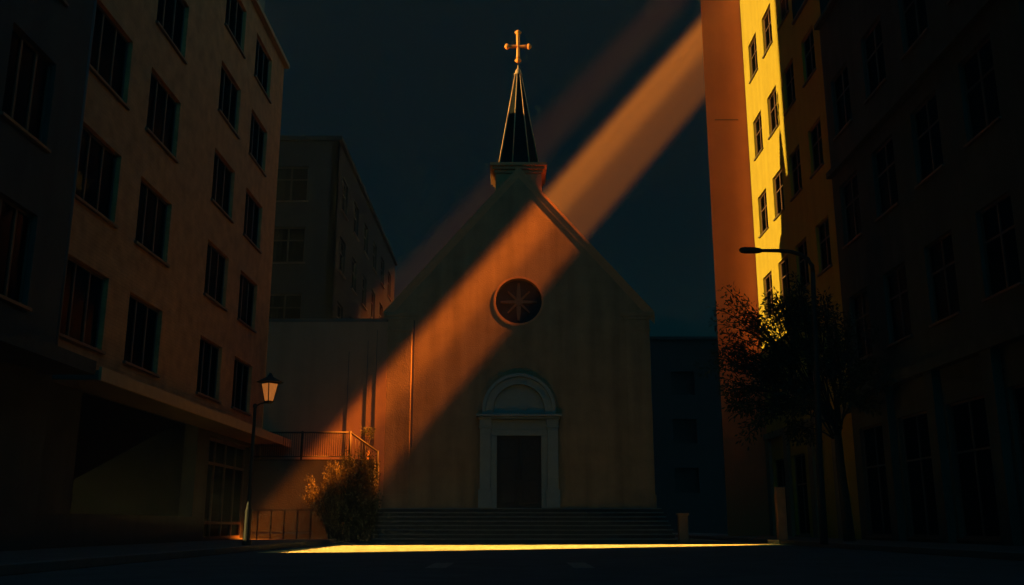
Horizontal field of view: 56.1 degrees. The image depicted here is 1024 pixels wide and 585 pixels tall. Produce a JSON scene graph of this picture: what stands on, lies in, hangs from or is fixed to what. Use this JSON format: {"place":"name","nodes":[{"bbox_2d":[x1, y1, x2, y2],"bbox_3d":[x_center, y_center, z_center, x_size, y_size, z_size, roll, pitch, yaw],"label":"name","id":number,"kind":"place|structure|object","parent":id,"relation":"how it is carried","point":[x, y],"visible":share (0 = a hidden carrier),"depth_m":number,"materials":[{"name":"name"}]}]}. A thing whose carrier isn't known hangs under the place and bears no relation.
{"place":"outdoors","nodes":[
{"label":"outdoors","id":0,"kind":"place"},
{"bbox_2d":[32,0,290,548],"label":"apartment building","id":1,"kind":"structure","parent":0,"point":[163,317],"depth_m":25.33,"materials":[{"name":"paint"}]},
{"bbox_2d":[59,256,105,354],"bbox_3d":[-8.850,0.263,19.771,0.240,1.680,2.170,0,-14,0],"label":"window","id":2,"kind":"structure","parent":1,"relation":"in","point":[83,292],"depth_m":19.94,"materials":[{"name":"black glass"}]},
{"bbox_2d":[75,125,118,228],"bbox_3d":[-8.850,-2.487,20.439,0.240,1.680,2.170,0,-14,0],"label":"window","id":3,"kind":"structure","parent":1,"relation":"in","point":[97,164],"depth_m":20.61,"materials":[{"name":"black glass"}]},
{"bbox_2d":[89,3,130,109],"bbox_3d":[-8.850,-5.237,21.107,0.240,1.680,2.170,0,-14,0],"label":"window","id":4,"kind":"structure","parent":1,"relation":"in","point":[108,61],"depth_m":21.27,"materials":[{"name":"black glass"}]},
{"bbox_2d":[122,294,160,377],"bbox_3d":[-8.850,1.036,22.954,0.240,1.680,2.220,0,-14,0],"label":"window","id":5,"kind":"structure","parent":1,"relation":"in","point":[139,352],"depth_m":23.10,"materials":[{"name":"black glass"}]},
{"bbox_2d":[134,180,169,267],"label":"window","id":6,"kind":"structure","parent":1,"relation":"in","point":[152,209],"depth_m":23.76,"materials":[{"name":"black glass"}]},
{"bbox_2d":[145,72,178,162],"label":"window","id":7,"kind":"structure","parent":1,"relation":"in","point":[161,115],"depth_m":24.42,"materials":[{"name":"black glass"}]},
{"bbox_2d":[155,0,187,64],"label":"window","id":8,"kind":"structure","parent":1,"relation":"in","point":[170,13],"depth_m":25.20,"materials":[{"name":"black glass"}]},
{"bbox_2d":[195,337,221,402],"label":"window","id":9,"kind":"structure","parent":1,"relation":"in","point":[208,352],"depth_m":28.17,"materials":[{"name":"black glass"}]},
{"bbox_2d":[203,242,227,310],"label":"window","id":10,"kind":"structure","parent":1,"relation":"in","point":[215,262],"depth_m":28.83,"materials":[{"name":"black glass"}]},
{"bbox_2d":[211,152,233,222],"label":"window","id":11,"kind":"structure","parent":1,"relation":"in","point":[221,185],"depth_m":29.50,"materials":[{"name":"black glass"}]},
{"bbox_2d":[218,66,239,138],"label":"window","id":12,"kind":"structure","parent":1,"relation":"in","point":[227,107],"depth_m":30.17,"materials":[{"name":"black glass"}]},
{"bbox_2d":[224,0,245,58],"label":"window","id":13,"kind":"structure","parent":1,"relation":"in","point":[233,23],"depth_m":30.92,"materials":[{"name":"black glass"}]},
{"bbox_2d":[231,358,251,415],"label":"window","id":14,"kind":"structure","parent":1,"relation":"in","point":[240,378],"depth_m":31.50,"materials":[{"name":"black glass"}]},
{"bbox_2d":[237,273,256,332],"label":"window","id":15,"kind":"structure","parent":1,"relation":"in","point":[245,305],"depth_m":32.21,"materials":[{"name":"black glass"}]},
{"bbox_2d":[243,191,261,253],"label":"window","id":16,"kind":"structure","parent":1,"relation":"in","point":[251,223],"depth_m":32.85,"materials":[{"name":"black glass"}]},
{"bbox_2d":[248,113,266,176],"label":"window","id":17,"kind":"structure","parent":1,"relation":"in","point":[256,147],"depth_m":33.55,"materials":[{"name":"black glass"}]},
{"bbox_2d":[254,38,271,103],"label":"window","id":18,"kind":"structure","parent":1,"relation":"in","point":[261,59],"depth_m":34.24,"materials":[{"name":"black glass"}]},
{"bbox_2d":[0,539,325,563],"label":"pavement","id":19,"kind":"structure","parent":0,"point":[45,554],"depth_m":17.39,"materials":[{"name":"grey concrete"}]},
{"bbox_2d":[242,373,283,544],"bbox_3d":[-5.582,3.709,21.617,0.638,3.834,0.573,9,-16,-33],"label":"street lamp","id":20,"kind":"object","parent":19,"relation":"on","point":[270,383],"visible":0.96,"depth_m":21.73,"materials":[{"name":"metal"}]},
{"bbox_2d":[240,509,313,538],"bbox_3d":[-7.450,7.347,30.421,2.300,0.920,0.090,0,-14,0],"label":"fence","id":21,"kind":"object","parent":19,"relation":"on","point":[284,510],"visible":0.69,"depth_m":30.41,"materials":[{"name":"metal"}]},
{"bbox_2d":[259,0,264,9],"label":"tower block","id":22,"kind":"structure","parent":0,"point":[262,2],"depth_m":92.53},
{"bbox_2d":[260,136,397,458],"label":"apartment building","id":23,"kind":"structure","parent":0,"point":[333,255],"depth_m":42.55,"materials":[{"name":"beige paint"}]},
{"bbox_2d":[268,294,301,330],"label":"window","id":24,"kind":"structure","parent":23,"relation":"in","point":[274,307],"depth_m":41.23,"materials":[{"name":"black wood"}]},
{"bbox_2d":[272,228,304,263],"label":"window","id":25,"kind":"structure","parent":23,"relation":"in","point":[278,240],"depth_m":41.83,"materials":[{"name":"black wood"}]},
{"bbox_2d":[276,167,308,201],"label":"window","id":26,"kind":"structure","parent":23,"relation":"in","point":[282,179],"depth_m":42.51,"materials":[{"name":"black wood"}]},
{"bbox_2d":[337,303,340,317],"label":"window","id":27,"kind":"structure","parent":23,"relation":"in","point":[338,307],"depth_m":43.38,"materials":[{"name":"black glass"}]},
{"bbox_2d":[338,239,345,278],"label":"window","id":28,"kind":"structure","parent":23,"relation":"in","point":[340,269],"depth_m":43.89,"materials":[{"name":"black glass"}]},
{"bbox_2d":[341,182,348,220],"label":"window","id":29,"kind":"structure","parent":23,"relation":"in","point":[343,185],"depth_m":44.67,"materials":[{"name":"black glass"}]},
{"bbox_2d":[351,259,356,295],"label":"window","id":30,"kind":"structure","parent":23,"relation":"in","point":[353,264],"depth_m":47.19,"materials":[{"name":"black glass"}]},
{"bbox_2d":[353,204,358,241],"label":"window","id":31,"kind":"structure","parent":23,"relation":"in","point":[355,209],"depth_m":47.78,"materials":[{"name":"black glass"}]},
{"bbox_2d":[361,276,366,310],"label":"window","id":32,"kind":"structure","parent":23,"relation":"in","point":[363,280],"depth_m":50.35,"materials":[{"name":"black glass"}]},
{"bbox_2d":[363,225,368,258],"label":"window","id":33,"kind":"structure","parent":23,"relation":"in","point":[365,230],"depth_m":51.03,"materials":[{"name":"black glass"}]},
{"bbox_2d":[370,291,373,317],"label":"window","id":34,"kind":"structure","parent":23,"relation":"in","point":[372,295],"depth_m":53.57,"materials":[{"name":"black glass"}]},
{"bbox_2d":[372,243,376,274],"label":"window","id":35,"kind":"structure","parent":23,"relation":"in","point":[373,263],"depth_m":54.34,"materials":[{"name":"black glass"}]},
{"bbox_2d":[380,259,384,288],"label":"window","id":36,"kind":"structure","parent":23,"relation":"in","point":[381,259],"depth_m":57.65,"materials":[{"name":"black glass"}]},
{"bbox_2d":[387,274,391,301],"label":"window","id":37,"kind":"structure","parent":23,"relation":"in","point":[388,274],"depth_m":60.85,"materials":[{"name":"black glass"}]},
{"bbox_2d":[264,0,717,335],"label":"sky","id":38,"kind":"structure","parent":0,"point":[417,93],"materials":[{"name":"blue"}]},
{"bbox_2d":[0,537,1023,584],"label":"road","id":39,"kind":"structure","parent":0,"point":[765,565],"depth_m":12.45,"materials":[{"name":"grey asphalt"}]},
{"bbox_2d":[0,0,96,550],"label":"apartment building","id":40,"kind":"structure","parent":39,"relation":"on","point":[44,48],"depth_m":17.21,"materials":[{"name":"paint"}]},
{"bbox_2d":[0,195,31,310],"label":"window","id":41,"kind":"structure","parent":40,"relation":"in","point":[15,223],"depth_m":16.80,"materials":[{"name":"black glass"}]},
{"bbox_2d":[0,27,51,152],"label":"window","id":42,"kind":"structure","parent":40,"relation":"in","point":[28,72],"depth_m":17.25,"materials":[{"name":"black glass"}]},
{"bbox_2d":[60,0,68,6],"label":"window","id":43,"kind":"structure","parent":40,"relation":"in","point":[64,2],"depth_m":18.35,"materials":[{"name":"black glass"}]},
{"bbox_2d":[0,539,336,575],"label":"kerb","id":44,"kind":"structure","parent":39,"relation":"on","point":[7,569],"depth_m":14.06,"materials":[{"name":"concrete"}]},
{"bbox_2d":[261,318,387,507],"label":"annex building","id":45,"kind":"structure","parent":39,"relation":"on","point":[331,373],"depth_m":34.17,"materials":[{"name":"beige paint"}]},
{"bbox_2d":[301,458,358,542],"bbox_3d":[-5.813,6.734,31.095,2.222,2.690,1.479,0,-14,0],"label":"bush","id":46,"kind":"object","parent":39,"relation":"on","point":[327,506],"visible":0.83,"depth_m":30.81,"materials":[{"name":"green plant"}]},
{"bbox_2d":[336,446,383,542],"bbox_3d":[-4.865,6.538,30.846,1.519,3.223,1.058,-3,-14,12],"label":"bush","id":47,"kind":"object","parent":39,"relation":"on","point":[358,515],"visible":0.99,"depth_m":30.64,"materials":[{"name":"green plant"}]},
{"bbox_2d":[676,513,688,542],"bbox_3d":[5.510,7.589,30.933,0.380,0.930,0.380,0,-14,0],"label":"stone post","id":48,"kind":"object","parent":39,"relation":"on","point":[683,530],"visible":0.99,"depth_m":30.80,"materials":[{"name":"beige stone"}]},
{"bbox_2d":[700,0,770,535],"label":"apartment building","id":49,"kind":"structure","parent":39,"relation":"on","point":[747,503],"depth_m":43.76,"materials":[{"name":"paint"}]},
{"bbox_2d":[739,247,827,543],"bbox_3d":[6.872,2.454,24.102,1.925,7.489,0.200,0,-14,0],"label":"street lamp","id":50,"kind":"object","parent":39,"relation":"on","point":[823,533],"visible":1,"depth_m":23.99,"materials":[{"name":"metal"}]},
{"bbox_2d":[740,0,861,538],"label":"apartment building","id":51,"kind":"structure","parent":39,"relation":"on","point":[791,185],"depth_m":37.51,"materials":[{"name":"yellow paint"}]},
{"bbox_2d":[749,36,757,83],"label":"window","id":52,"kind":"structure","parent":51,"relation":"in","point":[753,48],"depth_m":44.11,"materials":[{"name":"brown glass"}]},
{"bbox_2d":[754,114,763,160],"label":"window","id":53,"kind":"structure","parent":51,"relation":"in","point":[758,124],"depth_m":43.21,"materials":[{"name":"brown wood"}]},
{"bbox_2d":[758,191,768,237],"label":"window","id":54,"kind":"structure","parent":51,"relation":"in","point":[763,200],"depth_m":42.35,"materials":[{"name":"brown wood"}]},
{"bbox_2d":[762,8,772,58],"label":"window","id":55,"kind":"structure","parent":51,"relation":"in","point":[767,20],"depth_m":41.70,"materials":[{"name":"brown glass"}]},
{"bbox_2d":[765,273,772,318],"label":"window","id":56,"kind":"structure","parent":51,"relation":"in","point":[768,280],"depth_m":41.53,"materials":[{"name":"brown glass"}]},
{"bbox_2d":[768,89,778,139],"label":"window","id":57,"kind":"structure","parent":51,"relation":"in","point":[773,99],"depth_m":40.74,"materials":[{"name":"brown glass"}]},
{"bbox_2d":[773,170,784,220],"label":"window","id":58,"kind":"structure","parent":51,"relation":"in","point":[778,180],"depth_m":39.90,"materials":[{"name":"brown glass"}]},
{"bbox_2d":[776,459,788,535],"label":"window","id":59,"kind":"structure","parent":51,"relation":"in","point":[779,463],"depth_m":39.68,"materials":[{"name":"black glass"}]},
{"bbox_2d":[777,0,788,29],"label":"window","id":60,"kind":"structure","parent":51,"relation":"in","point":[784,8],"depth_m":39.25,"materials":[{"name":"brown glass"}]},
{"bbox_2d":[781,257,789,297],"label":"window","id":61,"kind":"structure","parent":51,"relation":"in","point":[784,265],"depth_m":39.10,"materials":[{"name":"brown glass"}]},
{"bbox_2d":[783,61,795,115],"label":"window","id":62,"kind":"structure","parent":51,"relation":"in","point":[789,74],"depth_m":38.40,"materials":[{"name":"black glass"}]},
{"bbox_2d":[788,354,796,395],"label":"window","id":63,"kind":"structure","parent":51,"relation":"in","point":[789,371],"depth_m":38.26,"materials":[{"name":"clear glass"}]},
{"bbox_2d":[790,147,802,201],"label":"window","id":64,"kind":"structure","parent":51,"relation":"in","point":[796,167],"depth_m":37.47,"materials":[{"name":"black glass"}]},
{"bbox_2d":[794,454,810,536],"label":"window","id":65,"kind":"structure","parent":51,"relation":"in","point":[800,468],"depth_m":36.82,"materials":[{"name":"black glass"}]},
{"bbox_2d":[796,239,809,293],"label":"window","id":66,"kind":"structure","parent":51,"relation":"in","point":[803,264],"depth_m":36.56,"materials":[{"name":"black glass"}]},
{"bbox_2d":[802,28,816,87],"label":"window","id":67,"kind":"structure","parent":51,"relation":"in","point":[809,51],"depth_m":35.83,"materials":[{"name":"black glass"}]},
{"bbox_2d":[806,336,813,386],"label":"window","id":68,"kind":"structure","parent":51,"relation":"in","point":[810,374],"depth_m":35.83,"materials":[{"name":"black glass"}]},
{"bbox_2d":[809,120,823,178],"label":"window","id":69,"kind":"structure","parent":51,"relation":"in","point":[817,151],"depth_m":35.01,"materials":[{"name":"black glass"}]},
{"bbox_2d":[817,218,832,276],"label":"window","id":70,"kind":"structure","parent":51,"relation":"in","point":[824,237],"depth_m":34.12,"materials":[{"name":"black glass"}]},
{"bbox_2d":[825,321,839,379],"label":"window","id":71,"kind":"structure","parent":51,"relation":"in","point":[836,321],"depth_m":33.15,"materials":[{"name":"black glass"}]},
{"bbox_2d":[675,534,1023,560],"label":"kerb","id":72,"kind":"structure","parent":39,"relation":"on","point":[1015,556],"depth_m":19.82,"materials":[{"name":"concrete"}]},
{"bbox_2d":[814,0,1023,545],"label":"apartment building","id":73,"kind":"structure","parent":39,"relation":"on","point":[924,101],"depth_m":24.83,"materials":[{"name":"brown paint"}]},
{"bbox_2d":[833,64,852,140],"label":"window","id":74,"kind":"structure","parent":73,"relation":"in","point":[841,83],"depth_m":31.97,"materials":[{"name":"black glass"}]},
{"bbox_2d":[842,172,862,248],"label":"window","id":75,"kind":"structure","parent":73,"relation":"in","point":[853,225],"depth_m":31.09,"materials":[{"name":"black glass"}]},
{"bbox_2d":[852,288,873,363],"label":"window","id":76,"kind":"structure","parent":73,"relation":"in","point":[860,301],"depth_m":30.15,"materials":[{"name":"black glass"}]},
{"bbox_2d":[864,18,886,104],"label":"window","id":77,"kind":"structure","parent":73,"relation":"in","point":[873,43],"depth_m":29.16,"materials":[{"name":"black glass"}]},
{"bbox_2d":[862,423,891,537],"bbox_3d":[10.950,5.647,28.780,0.240,3.310,2.120,0,-14,0],"label":"window","id":78,"kind":"structure","parent":73,"relation":"in","point":[878,500],"depth_m":29.00,"materials":[{"name":"glass"}]},
{"bbox_2d":[875,137,899,221],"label":"window","id":79,"kind":"structure","parent":73,"relation":"in","point":[884,157],"depth_m":28.23,"materials":[{"name":"black glass"}]},
{"bbox_2d":[886,263,912,347],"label":"window","id":80,"kind":"structure","parent":73,"relation":"in","point":[896,279],"depth_m":27.35,"materials":[{"name":"black glass"}]},
{"bbox_2d":[901,0,928,59],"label":"window","id":81,"kind":"structure","parent":73,"relation":"in","point":[914,11],"depth_m":26.33,"materials":[{"name":"black glass"}]},
{"bbox_2d":[901,411,939,539],"bbox_3d":[10.950,4.915,25.768,0.240,3.310,2.120,0,-14,0],"label":"window","id":82,"kind":"structure","parent":73,"relation":"in","point":[920,481],"depth_m":25.95,"materials":[{"name":"black glass"}]},
{"bbox_2d":[914,92,944,188],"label":"window","id":83,"kind":"structure","parent":73,"relation":"in","point":[929,148],"depth_m":25.38,"materials":[{"name":"black glass"}]},
{"bbox_2d":[928,232,960,327],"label":"window","id":84,"kind":"structure","parent":73,"relation":"in","point":[941,255],"depth_m":24.51,"materials":[{"name":"black glass"}]},
{"bbox_2d":[950,395,1000,541],"bbox_3d":[10.950,4.183,22.755,0.240,3.310,2.120,0,-14,0],"label":"window","id":85,"kind":"structure","parent":73,"relation":"in","point":[977,493],"depth_m":22.86,"materials":[{"name":"black glass"}]},
{"bbox_2d":[962,36,1001,147],"bbox_3d":[10.950,-4.716,22.447,0.240,2.160,1.720,0,-14,0],"label":"window","id":86,"kind":"structure","parent":73,"relation":"in","point":[982,103],"depth_m":22.58,"materials":[{"name":"black glass"}]},
{"bbox_2d":[980,192,1022,301],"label":"window","id":87,"kind":"structure","parent":73,"relation":"in","point":[997,221],"depth_m":21.65,"materials":[{"name":"black glass"}]},
{"bbox_2d":[1012,384,1023,542],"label":"window","id":88,"kind":"structure","parent":73,"relation":"in","point":[1018,391],"depth_m":20.81,"materials":[{"name":"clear glass"}]},
{"bbox_2d":[381,30,656,507],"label":"church","id":89,"kind":"structure","parent":0,"point":[518,313],"depth_m":34.33,"materials":[{"name":"paint"}]},
{"bbox_2d":[494,276,543,324],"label":"rose window","id":90,"kind":"structure","parent":89,"relation":"in","point":[518,302],"depth_m":35.14,"materials":[{"name":"brown glass"}]},
{"bbox_2d":[497,436,540,507],"bbox_3d":[0.245,6.234,33.401,1.540,2.470,0.132,0,-14,0],"label":"door","id":91,"kind":"structure","parent":89,"relation":"in","point":[518,457],"depth_m":33.38,"materials":[{"name":"brown wood"}]},
{"bbox_2d":[259,544,784,552],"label":"paving","id":92,"kind":"structure","parent":0,"point":[360,548],"depth_m":24.23,"materials":[{"name":"stone"}]},
{"bbox_2d":[250,461,378,542],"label":"retaining wall","id":93,"kind":"structure","parent":92,"relation":"on","point":[279,485],"depth_m":31.91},
{"bbox_2d":[254,459,378,462],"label":"terrace floor","id":94,"kind":"structure","parent":93,"relation":"on","point":[304,460],"depth_m":32.21,"materials":[{"name":"stone"}]},
{"bbox_2d":[254,431,378,479],"bbox_3d":[-6.605,5.467,32.322,4.182,1.590,0.420,1,-14,-6],"label":"railing","id":95,"kind":"object","parent":94,"relation":"on","point":[349,448],"visible":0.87,"depth_m":32.35,"materials":[{"name":"metal"}]},
{"bbox_2d":[361,425,374,458],"bbox_3d":[-4.967,5.173,33.041,0.559,1.218,0.466,0,-14,0],"label":"potted plant","id":96,"kind":"object","parent":94,"relation":"on","point":[369,430],"visible":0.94,"depth_m":33.05,"materials":[{"name":"green plant"}]},
{"bbox_2d":[356,508,678,542],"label":"stone steps","id":97,"kind":"structure","parent":92,"relation":"on","point":[524,525],"depth_m":31.68,"materials":[{"name":"grey stone"}]},
{"bbox_2d":[767,540,778,543],"bbox_3d":[7.820,7.465,28.725,0.320,0.130,0.150,0,-14,0],"label":"kerb stone","id":98,"kind":"object","parent":92,"relation":"on","point":[773,541],"visible":0.79,"depth_m":28.66,"materials":[{"name":"grey stone"}]},
{"bbox_2d":[650,336,727,533],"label":"apartment building","id":99,"kind":"structure","parent":0,"point":[689,469],"depth_m":59.69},
{"bbox_2d":[672,533,1023,552],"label":"pavement","id":100,"kind":"structure","parent":0,"point":[986,547],"depth_m":23.24,"materials":[{"name":"grey concrete"}]},
{"bbox_2d":[774,487,787,539],"bbox_3d":[8.160,6.701,29.116,0.280,1.560,0.250,0,-14,0],"label":"gate post","id":101,"kind":"object","parent":100,"relation":"on","point":[781,513],"visible":0.99,"depth_m":29.01,"materials":[{"name":"brown stone"}]},
{"bbox_2d":[693,271,899,540],"bbox_3d":[8.298,3.175,27.516,5.430,7.712,3.754,-6,-15,23],"label":"street tree","id":102,"kind":"object","parent":100,"relation":"on","point":[778,357],"visible":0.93,"depth_m":27.33,"materials":[{"name":"green plant"}]}
]}

